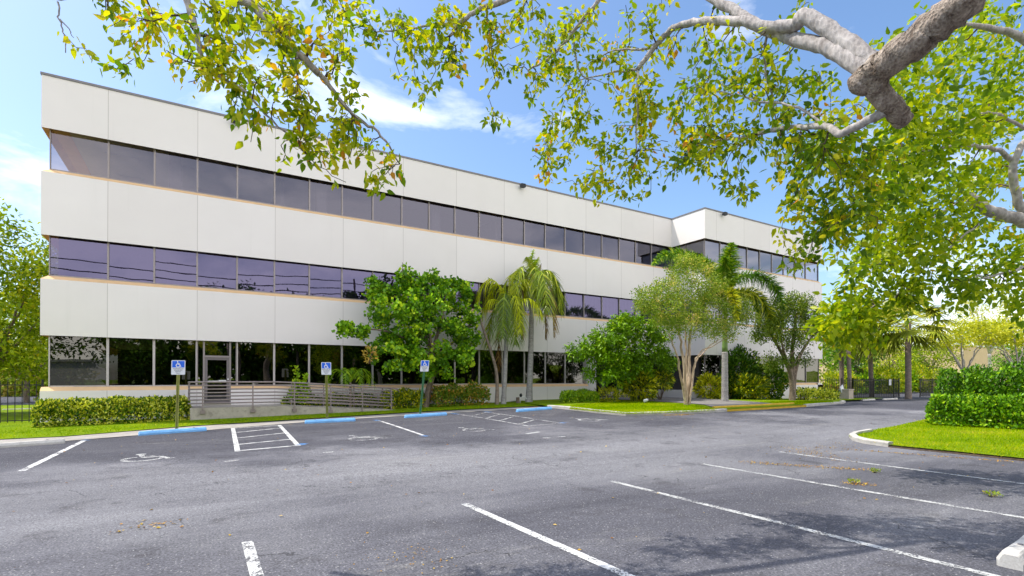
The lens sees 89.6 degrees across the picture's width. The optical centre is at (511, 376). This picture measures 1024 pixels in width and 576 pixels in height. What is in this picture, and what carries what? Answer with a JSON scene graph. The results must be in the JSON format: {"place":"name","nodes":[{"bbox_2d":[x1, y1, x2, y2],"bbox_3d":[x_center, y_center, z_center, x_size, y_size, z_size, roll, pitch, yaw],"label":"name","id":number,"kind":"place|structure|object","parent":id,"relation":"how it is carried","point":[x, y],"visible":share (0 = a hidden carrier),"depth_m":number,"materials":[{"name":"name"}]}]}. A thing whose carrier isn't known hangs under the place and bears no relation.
{"place":"outdoors","nodes":[
{"label":"outdoors","id":0,"kind":"place"},
{"bbox_2d":[0,402,543,438],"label":"lawn","id":1,"kind":"structure","parent":0,"point":[18,413],"depth_m":19.84,"materials":[{"name":"green plant"}]},
{"bbox_2d":[0,197,48,400],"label":"canopy tree","id":2,"kind":"object","parent":1,"relation":"on","point":[27,283],"visible":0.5,"depth_m":23.40,"materials":[{"name":"green plant"}]},
{"bbox_2d":[30,394,191,427],"bbox_3d":[-14.740,1.277,19.248,4.764,1.208,1.160,0,0,-41],"label":"hedge","id":3,"kind":"object","parent":1,"relation":"on","point":[103,411],"visible":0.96,"depth_m":18.83,"materials":[{"name":"green plant"}]},
{"bbox_2d":[190,404,390,419],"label":"access ramp","id":4,"kind":"structure","parent":1,"relation":"on","point":[226,411],"depth_m":21.61,"materials":[{"name":"concrete"}]},
{"bbox_2d":[188,381,399,413],"bbox_3d":[-9.359,1.016,23.223,8.852,1.596,1.972,0,0,-31],"label":"ramp railing","id":5,"kind":"object","parent":4,"relation":"on","point":[252,410],"visible":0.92,"depth_m":22.14,"materials":[{"name":"grey metal"}]},
{"bbox_2d":[287,365,311,404],"bbox_3d":[-9.769,0.424,23.712,1.208,1.930,0.899,0,0,-31],"label":"sapling","id":6,"kind":"object","parent":1,"relation":"on","point":[298,375],"visible":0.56,"depth_m":23.65,"materials":[{"name":"green plant"}]},
{"bbox_2d":[280,392,377,407],"bbox_3d":[-8.667,1.274,24.691,4.527,1.072,0.758,0,0,-31],"label":"hedge","id":7,"kind":"object","parent":1,"relation":"on","point":[287,400],"visible":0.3,"depth_m":24.78,"materials":[{"name":"green plant"}]},
{"bbox_2d":[328,367,376,406],"bbox_3d":[-7.753,0.650,24.770,2.464,2.202,1.867,0,0,-31],"label":"palm","id":8,"kind":"object","parent":1,"relation":"on","point":[355,374],"visible":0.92,"depth_m":24.64,"materials":[{"name":"green plant"}]},
{"bbox_2d":[378,387,425,408],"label":"hedge","id":9,"kind":"object","parent":1,"relation":"on","point":[409,395],"visible":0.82,"depth_m":25.66,"materials":[{"name":"green plant"}]},
{"bbox_2d":[331,262,483,406],"bbox_3d":[-4.794,-1.905,25.162,8.056,7.541,3.414,0,0,-31],"label":"round tree","id":10,"kind":"object","parent":1,"relation":"on","point":[416,334],"visible":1,"depth_m":24.96,"materials":[{"name":"green plant"}]},
{"bbox_2d":[429,380,490,406],"bbox_3d":[-2.721,0.917,27.104,3.356,1.459,1.225,0,0,-31],"label":"hedge","id":11,"kind":"object","parent":1,"relation":"on","point":[453,392],"visible":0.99,"depth_m":26.89,"materials":[{"name":"green plant"}]},
{"bbox_2d":[474,270,546,403],"bbox_3d":[-0.140,-2.039,28.050,3.945,7.657,2.788,0,0,-4],"label":"queen palm","id":12,"kind":"object","parent":1,"relation":"on","point":[506,308],"visible":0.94,"depth_m":27.68,"materials":[{"name":"green plant"}]},
{"bbox_2d":[0,392,1023,575],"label":"car park","id":13,"kind":"structure","parent":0,"point":[53,522],"depth_m":7.30,"materials":[{"name":"grey asphalt"}]},
{"bbox_2d":[0,439,64,447],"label":"wheel stop","id":14,"kind":"object","parent":13,"relation":"on","point":[31,443],"visible":1,"depth_m":13.19,"materials":[{"name":"concrete"}]},
{"bbox_2d":[138,427,206,435],"bbox_3d":[-10.555,1.710,16.090,1.782,0.166,0.167,0,0,-39],"label":"wheel stop","id":15,"kind":"object","parent":13,"relation":"on","point":[168,431],"visible":1,"depth_m":16.00,"materials":[{"name":"blue paint"}]},
{"bbox_2d":[0,406,546,442],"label":"walkway","id":16,"kind":"structure","parent":13,"relation":"on","point":[130,433],"depth_m":18.10,"materials":[{"name":"concrete"}]},
{"bbox_2d":[171,360,184,428],"bbox_3d":[-10.683,0.717,16.517,0.393,2.455,0.050,0,0,-20],"label":"parking sign","id":17,"kind":"object","parent":16,"relation":"on","point":[178,368],"visible":0.98,"depth_m":16.50,"materials":[{"name":"blue metal"}]},
{"bbox_2d":[14,406,1017,572],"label":"fallen leaves","id":18,"kind":"object","parent":13,"relation":"on","point":[643,456],"visible":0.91,"depth_m":10.11,"materials":[{"name":"brown plant"}]},
{"bbox_2d":[462,503,634,575],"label":"parking line","id":19,"kind":"object","parent":13,"relation":"on","point":[572,551],"visible":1,"depth_m":5.32,"materials":[{"name":"white paint"}]},
{"bbox_2d":[547,405,726,415],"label":"kerb","id":20,"kind":"structure","parent":13,"relation":"on","point":[653,413],"depth_m":21.84,"materials":[{"name":"concrete"}]},
{"bbox_2d":[612,480,999,575],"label":"parking line","id":21,"kind":"object","parent":13,"relation":"on","point":[879,547],"visible":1,"depth_m":5.49,"materials":[{"name":"white paint"}]},
{"bbox_2d":[849,429,892,446],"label":"kerb","id":22,"kind":"structure","parent":13,"relation":"on","point":[854,436],"depth_m":13.66,"materials":[{"name":"concrete"}]},
{"bbox_2d":[852,378,899,397],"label":"gate","id":23,"kind":"structure","parent":13,"relation":"on","point":[870,388],"depth_m":44.89,"materials":[{"name":"black metal"}]},
{"bbox_2d":[830,307,921,378],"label":"fan palm","id":24,"kind":"object","parent":13,"relation":"on","point":[870,369],"visible":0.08,"depth_m":47.49,"materials":[{"name":"green plant"}]},
{"bbox_2d":[865,293,960,398],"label":"fan palm","id":25,"kind":"object","parent":13,"relation":"on","point":[930,311],"visible":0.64,"depth_m":44.38,"materials":[{"name":"green plant"}]},
{"bbox_2d":[911,315,1019,371],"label":"canopy tree","id":26,"kind":"object","parent":13,"relation":"on","point":[960,330],"visible":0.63,"depth_m":47.39,"materials":[{"name":"green plant"}]},
{"bbox_2d":[951,315,1023,390],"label":"canopy tree","id":27,"kind":"object","parent":13,"relation":"on","point":[997,342],"visible":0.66,"depth_m":46.12,"materials":[{"name":"yellow plant"}]},
{"bbox_2d":[996,535,1023,571],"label":"wheel stop","id":28,"kind":"object","parent":13,"relation":"on","point":[1011,556],"visible":1,"depth_m":4.65,"materials":[{"name":"concrete"}]},
{"bbox_2d":[0,0,1023,379],"label":"sky","id":29,"kind":"structure","parent":0,"point":[447,130],"materials":[{"name":"blue"}]},
{"bbox_2d":[602,396,768,406],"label":"entrance walk","id":30,"kind":"structure","parent":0,"point":[713,402],"depth_m":28.68,"materials":[{"name":"concrete"}]},
{"bbox_2d":[514,397,877,411],"bbox_3d":[15.987,1.625,35.801,35.520,0.360,15.345,0,0,-31],"label":"planting bed","id":31,"kind":"object","parent":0,"point":[549,402],"visible":0.37,"depth_m":27.93,"materials":[{"name":"green plant"}]},
{"bbox_2d":[495,249,568,401],"bbox_3d":[1.256,-2.719,29.105,4.202,8.968,3.440,0,0,-31],"label":"queen palm","id":32,"kind":"object","parent":31,"relation":"on","point":[536,276],"visible":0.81,"depth_m":28.73,"materials":[{"name":"green plant"}]},
{"bbox_2d":[559,388,599,402],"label":"hedge","id":33,"kind":"object","parent":31,"relation":"on","point":[581,395],"visible":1,"depth_m":27.67,"materials":[{"name":"green plant"}]},
{"bbox_2d":[562,310,680,399],"bbox_3d":[6.643,-1.072,29.362,9.727,5.594,3.413,0,0,-40],"label":"spreading tree","id":34,"kind":"object","parent":31,"relation":"on","point":[622,329],"visible":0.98,"depth_m":28.11,"materials":[{"name":"green plant"}]},
{"bbox_2d":[621,371,659,400],"bbox_3d":[7.327,0.546,29.586,2.230,2.206,2.089,0,0,30],"label":"croton bush","id":35,"kind":"object","parent":31,"relation":"on","point":[638,395],"visible":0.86,"depth_m":29.22,"materials":[{"name":"green plant"}]},
{"bbox_2d":[569,402,717,413],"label":"grass","id":36,"kind":"structure","parent":31,"relation":"on","point":[635,406],"depth_m":23.30,"materials":[{"name":"green plant"}]},
{"bbox_2d":[647,368,676,399],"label":"croton bush","id":37,"kind":"object","parent":31,"relation":"on","point":[664,384],"visible":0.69,"depth_m":30.15,"materials":[{"name":"green plant"}]},
{"bbox_2d":[629,249,761,404],"bbox_3d":[9.681,-2.421,26.245,11.070,8.076,3.126,0,0,-38],"label":"crape myrtle","id":38,"kind":"object","parent":31,"relation":"on","point":[717,285],"visible":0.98,"depth_m":25.36,"materials":[{"name":"green plant"}]},
{"bbox_2d":[692,371,728,398],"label":"croton bush","id":39,"kind":"object","parent":31,"relation":"on","point":[711,379],"visible":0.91,"depth_m":34.36,"materials":[{"name":"green plant"}]},
{"bbox_2d":[651,242,787,400],"bbox_3d":[12.392,-2.815,29.289,9.381,9.062,3.839,0,0,-31],"label":"foxtail palm","id":40,"kind":"object","parent":31,"relation":"on","point":[728,261],"visible":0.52,"depth_m":29.17,"materials":[{"name":"green plant"}]},
{"bbox_2d":[716,343,764,398],"bbox_3d":[16.010,-0.327,36.076,4.656,4.072,2.401,0,0,-31],"label":"shrub","id":41,"kind":"object","parent":31,"relation":"on","point":[744,358],"visible":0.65,"depth_m":35.39,"materials":[{"name":"green plant"}]},
{"bbox_2d":[728,371,772,399],"bbox_3d":[16.210,0.691,35.380,4.238,2.253,2.778,0,0,-31],"label":"croton bush","id":42,"kind":"object","parent":31,"relation":"on","point":[760,384],"visible":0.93,"depth_m":34.68,"materials":[{"name":"green plant"}]},
{"bbox_2d":[749,360,788,398],"bbox_3d":[18.345,0.310,36.897,4.306,3.020,2.365,0,0,-31],"label":"shrub","id":43,"kind":"object","parent":31,"relation":"on","point":[781,375],"visible":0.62,"depth_m":36.31,"materials":[{"name":"green plant"}]},
{"bbox_2d":[745,290,822,400],"bbox_3d":[17.697,-1.941,32.577,10.807,7.555,3.291,0,0,-39],"label":"forked tree","id":44,"kind":"object","parent":31,"relation":"on","point":[801,306],"visible":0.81,"depth_m":31.74,"materials":[{"name":"green plant"}]},
{"bbox_2d":[796,386,840,399],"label":"hedge","id":45,"kind":"object","parent":31,"relation":"on","point":[806,393],"visible":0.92,"depth_m":36.47,"materials":[{"name":"green plant"}]},
{"bbox_2d":[849,416,1023,457],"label":"island lawn","id":46,"kind":"structure","parent":0,"point":[956,446],"depth_m":14.25,"materials":[{"name":"green plant"}]},
{"bbox_2d":[801,0,1023,362],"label":"leafy tree","id":47,"kind":"object","parent":46,"relation":"on","point":[857,321],"visible":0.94,"depth_m":8.69,"materials":[{"name":"green plant"}]},
{"bbox_2d":[924,392,1023,429],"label":"hedge","id":48,"kind":"object","parent":46,"relation":"on","point":[999,408],"visible":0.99,"depth_m":17.60,"materials":[{"name":"green plant"}]},
{"bbox_2d":[933,361,1023,421],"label":"hedge","id":49,"kind":"object","parent":46,"relation":"on","point":[973,379],"visible":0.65,"depth_m":19.91,"materials":[{"name":"green plant"}]},
{"bbox_3d":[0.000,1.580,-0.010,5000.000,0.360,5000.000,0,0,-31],"label":"ground","id":50,"kind":"structure","parent":0,"visible":0},
{"bbox_2d":[0,288,48,402],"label":"dark tree","id":51,"kind":"object","parent":50,"relation":"on","point":[25,396],"visible":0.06,"depth_m":37.09,"materials":[{"name":"green plant"}]},
{"bbox_2d":[40,71,822,421],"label":"office building","id":52,"kind":"structure","parent":50,"relation":"on","point":[198,243],"depth_m":23.89,"materials":[{"name":"paint"}]},
{"bbox_2d":[48,335,107,386],"bbox_3d":[-16.984,-0.683,20.231,1.795,2.182,0.095,0,0,-31],"label":"window","id":53,"kind":"structure","parent":52,"relation":"in","point":[73,361],"depth_m":20.21,"materials":[{"name":"glass"}]},
{"bbox_2d":[49,235,107,279],"bbox_3d":[-16.984,-4.723,20.256,1.795,1.742,0.095,0,0,-31],"label":"window","id":54,"kind":"structure","parent":52,"relation":"in","point":[68,256],"depth_m":20.24,"materials":[{"name":"glass"}]},
{"bbox_2d":[49,128,108,178],"bbox_3d":[-16.984,-8.798,20.280,1.795,1.732,0.095,0,0,-31],"label":"window","id":55,"kind":"structure","parent":52,"relation":"in","point":[70,152],"depth_m":20.26,"materials":[{"name":"glass"}]},
{"bbox_2d":[107,337,153,386],"bbox_3d":[-15.566,-0.678,21.092,1.524,2.182,0.095,0,0,-31],"label":"window","id":56,"kind":"structure","parent":52,"relation":"in","point":[130,360],"depth_m":21.09,"materials":[{"name":"glass"}]},
{"bbox_2d":[108,242,153,283],"bbox_3d":[-15.566,-4.718,21.116,1.524,1.742,0.095,0,0,-31],"label":"window","id":57,"kind":"structure","parent":52,"relation":"in","point":[126,262],"depth_m":21.11,"materials":[{"name":"glass"}]},
{"bbox_2d":[108,140,154,185],"bbox_3d":[-15.566,-8.793,21.141,1.524,1.732,0.095,0,0,-31],"label":"window","id":58,"kind":"structure","parent":52,"relation":"in","point":[128,162],"depth_m":21.14,"materials":[{"name":"glass"}]},
{"bbox_2d":[154,247,196,286],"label":"window","id":59,"kind":"structure","parent":52,"relation":"in","point":[175,267],"depth_m":21.90,"materials":[{"name":"glass"}]},
{"bbox_2d":[154,339,196,385],"bbox_3d":[-14.263,-0.673,21.882,1.524,2.182,0.095,0,0,-31],"label":"window","id":60,"kind":"structure","parent":52,"relation":"in","point":[165,350],"depth_m":21.83,"materials":[{"name":"glass"}]},
{"bbox_2d":[155,149,197,192],"bbox_3d":[-14.263,-8.788,21.931,1.524,1.732,0.095,0,0,-31],"label":"window","id":61,"kind":"structure","parent":52,"relation":"in","point":[173,170],"depth_m":21.94,"materials":[{"name":"glass"}]},
{"bbox_2d":[197,157,236,198],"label":"window","id":62,"kind":"structure","parent":52,"relation":"in","point":[215,177],"depth_m":22.72,"materials":[{"name":"glass"}]},
{"bbox_2d":[197,251,236,289],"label":"window","id":63,"kind":"structure","parent":52,"relation":"in","point":[214,270],"depth_m":22.69,"materials":[{"name":"glass"}]},
{"bbox_2d":[205,357,228,402],"bbox_3d":[-12.937,0.194,22.631,0.920,2.025,0.120,0,0,-31],"label":"door","id":64,"kind":"structure","parent":52,"relation":"in","point":[216,369],"depth_m":22.65,"materials":[{"name":"metal"}]},
{"bbox_2d":[237,256,273,292],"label":"window","id":65,"kind":"structure","parent":52,"relation":"in","point":[253,274],"depth_m":23.48,"materials":[{"name":"glass"}]},
{"bbox_2d":[237,342,273,384],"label":"window","id":66,"kind":"structure","parent":52,"relation":"in","point":[255,360],"depth_m":23.46,"materials":[{"name":"glass"}]},
{"bbox_2d":[237,164,274,204],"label":"window","id":67,"kind":"structure","parent":52,"relation":"in","point":[257,185],"depth_m":23.50,"materials":[{"name":"glass"}]},
{"bbox_2d":[274,260,308,295],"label":"window","id":68,"kind":"structure","parent":52,"relation":"in","point":[290,278],"depth_m":24.27,"materials":[{"name":"glass"}]},
{"bbox_2d":[274,343,308,384],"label":"window","id":69,"kind":"structure","parent":52,"relation":"in","point":[285,354],"depth_m":24.21,"materials":[{"name":"glass"}]},
{"bbox_2d":[275,172,309,210],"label":"window","id":70,"kind":"structure","parent":52,"relation":"in","point":[291,191],"depth_m":24.31,"materials":[{"name":"glass"}]},
{"bbox_2d":[309,178,341,215],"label":"window","id":71,"kind":"structure","parent":52,"relation":"in","point":[325,200],"depth_m":25.09,"materials":[{"name":"glass"}]},
{"bbox_2d":[309,264,341,298],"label":"window","id":72,"kind":"structure","parent":52,"relation":"in","point":[325,281],"depth_m":25.07,"materials":[{"name":"glass"}]},
{"bbox_2d":[309,344,341,384],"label":"window","id":73,"kind":"structure","parent":52,"relation":"in","point":[318,353],"depth_m":25.00,"materials":[{"name":"glass"}]},
{"bbox_2d":[342,184,372,220],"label":"window","id":74,"kind":"structure","parent":52,"relation":"in","point":[356,203],"depth_m":25.86,"materials":[{"name":"glass"}]},
{"bbox_2d":[342,267,372,300],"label":"window","id":75,"kind":"structure","parent":52,"relation":"in","point":[353,286],"depth_m":25.79,"materials":[{"name":"glass"}]},
{"bbox_2d":[342,345,372,384],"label":"window","id":76,"kind":"structure","parent":52,"relation":"in","point":[352,357],"depth_m":25.81,"materials":[{"name":"glass"}]},
{"bbox_2d":[373,191,401,225],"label":"window","id":77,"kind":"structure","parent":52,"relation":"in","point":[389,210],"depth_m":26.71,"materials":[{"name":"glass"}]},
{"bbox_2d":[373,347,401,384],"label":"window","id":78,"kind":"structure","parent":52,"relation":"in","point":[395,378],"depth_m":26.58,"materials":[{"name":"glass"}]},
{"bbox_2d":[402,196,428,229],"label":"window","id":79,"kind":"structure","parent":52,"relation":"in","point":[415,212],"depth_m":27.47,"materials":[{"name":"glass"}]},
{"bbox_2d":[402,348,428,384],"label":"window","id":80,"kind":"structure","parent":52,"relation":"in","point":[411,378],"depth_m":27.35,"materials":[{"name":"glass"}]},
{"bbox_2d":[429,201,454,233],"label":"window","id":81,"kind":"structure","parent":52,"relation":"in","point":[441,216],"depth_m":28.25,"materials":[{"name":"glass"}]},
{"bbox_2d":[455,206,478,237],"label":"window","id":82,"kind":"structure","parent":52,"relation":"in","point":[466,219],"depth_m":29.04,"materials":[{"name":"glass"}]},
{"bbox_2d":[455,350,478,384],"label":"window","id":83,"kind":"structure","parent":52,"relation":"in","point":[473,375],"depth_m":29.09,"materials":[{"name":"glass"}]},
{"bbox_2d":[479,350,501,383],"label":"window","id":84,"kind":"structure","parent":52,"relation":"in","point":[486,368],"depth_m":29.69,"materials":[{"name":"glass"}]},
{"bbox_2d":[479,211,502,241],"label":"window","id":85,"kind":"structure","parent":52,"relation":"in","point":[490,224],"depth_m":29.84,"materials":[{"name":"glass"}]},
{"bbox_2d":[502,215,523,244],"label":"window","id":86,"kind":"structure","parent":52,"relation":"in","point":[513,227],"depth_m":30.64,"materials":[{"name":"glass"}]},
{"bbox_2d":[502,351,523,383],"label":"window","id":87,"kind":"structure","parent":52,"relation":"in","point":[515,367],"depth_m":30.66,"materials":[{"name":"glass"}]},
{"bbox_2d":[524,219,544,248],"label":"window","id":88,"kind":"structure","parent":52,"relation":"in","point":[534,231],"depth_m":31.42,"materials":[{"name":"glass"}]},
{"bbox_2d":[524,351,544,383],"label":"window","id":89,"kind":"structure","parent":52,"relation":"in","point":[538,357],"depth_m":31.48,"materials":[{"name":"glass"}]},
{"bbox_2d":[545,223,564,251],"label":"window","id":90,"kind":"structure","parent":52,"relation":"in","point":[554,234],"depth_m":32.21,"materials":[{"name":"glass"}]},
{"bbox_2d":[545,352,564,383],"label":"window","id":91,"kind":"structure","parent":52,"relation":"in","point":[554,361],"depth_m":32.16,"materials":[{"name":"glass"}]},
{"bbox_2d":[565,227,583,254],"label":"window","id":92,"kind":"structure","parent":52,"relation":"in","point":[574,238],"depth_m":33.02,"materials":[{"name":"glass"}]},
{"bbox_2d":[565,292,583,317],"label":"window","id":93,"kind":"structure","parent":52,"relation":"in","point":[575,301],"depth_m":32.99,"materials":[{"name":"glass"}]},
{"bbox_2d":[565,353,583,383],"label":"window","id":94,"kind":"structure","parent":52,"relation":"in","point":[572,369],"depth_m":32.91,"materials":[{"name":"glass"}]},
{"bbox_2d":[584,231,601,257],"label":"window","id":95,"kind":"structure","parent":52,"relation":"in","point":[592,241],"depth_m":33.79,"materials":[{"name":"glass"}]},
{"bbox_2d":[584,294,601,318],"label":"window","id":96,"kind":"structure","parent":52,"relation":"in","point":[592,303],"depth_m":33.78,"materials":[{"name":"glass"}]},
{"bbox_2d":[602,234,618,259],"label":"window","id":97,"kind":"structure","parent":52,"relation":"in","point":[610,244],"depth_m":34.59,"materials":[{"name":"glass"}]},
{"bbox_2d":[602,296,618,319],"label":"window","id":98,"kind":"structure","parent":52,"relation":"in","point":[610,305],"depth_m":34.53,"materials":[{"name":"glass"}]},
{"bbox_2d":[619,237,635,262],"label":"window","id":99,"kind":"structure","parent":52,"relation":"in","point":[627,247],"depth_m":35.40,"materials":[{"name":"glass"}]},
{"bbox_2d":[636,241,650,264],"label":"window","id":100,"kind":"structure","parent":52,"relation":"in","point":[643,249],"depth_m":36.18,"materials":[{"name":"glass"}]},
{"bbox_2d":[704,238,719,263],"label":"window","id":101,"kind":"structure","parent":52,"relation":"in","point":[711,247],"depth_m":35.62,"materials":[{"name":"glass"}]},
{"bbox_2d":[704,355,719,378],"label":"window","id":102,"kind":"structure","parent":52,"relation":"in","point":[711,362],"depth_m":35.57,"materials":[{"name":"glass"}]},
{"bbox_2d":[56,0,985,280],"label":"overhanging tree","id":103,"kind":"object","parent":50,"relation":"on","point":[866,66],"visible":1,"depth_m":5.16,"materials":[{"name":"green plant"}]},
{"bbox_2d":[819,336,889,375],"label":"dark tree","id":104,"kind":"object","parent":50,"relation":"on","point":[855,369],"visible":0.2,"depth_m":64.27,"materials":[{"name":"green plant"}]},
{"bbox_2d":[868,366,904,391],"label":"shrub","id":105,"kind":"object","parent":50,"relation":"on","point":[887,371],"visible":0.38,"depth_m":61.72,"materials":[{"name":"green plant"}]},
{"bbox_2d":[860,339,922,375],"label":"canopy tree","id":106,"kind":"object","parent":50,"relation":"on","point":[888,364],"visible":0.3,"depth_m":93.38,"materials":[{"name":"green plant"}]},
{"bbox_2d":[896,341,960,378],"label":"dark tree","id":107,"kind":"object","parent":50,"relation":"on","point":[935,357],"visible":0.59,"depth_m":76.93,"materials":[{"name":"green plant"}]},
{"bbox_2d":[881,343,1023,381],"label":"building","id":108,"kind":"structure","parent":50,"relation":"on","point":[981,357],"depth_m":93.20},
{"bbox_2d":[888,445,1023,460],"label":"lawn edge","id":109,"kind":"object","parent":50,"relation":"on","point":[965,453],"visible":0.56,"depth_m":11.71,"materials":[{"name":"concrete"}]},
{"bbox_2d":[949,291,1023,379],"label":"tree","id":110,"kind":"object","parent":50,"relation":"on","point":[976,311],"visible":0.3,"depth_m":85.16,"materials":[{"name":"yellow plant"}]},
{"bbox_2d":[982,337,1023,376],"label":"dark tree","id":111,"kind":"object","parent":50,"relation":"on","point":[1004,362],"visible":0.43,"depth_m":69.97,"materials":[{"name":"green plant"}]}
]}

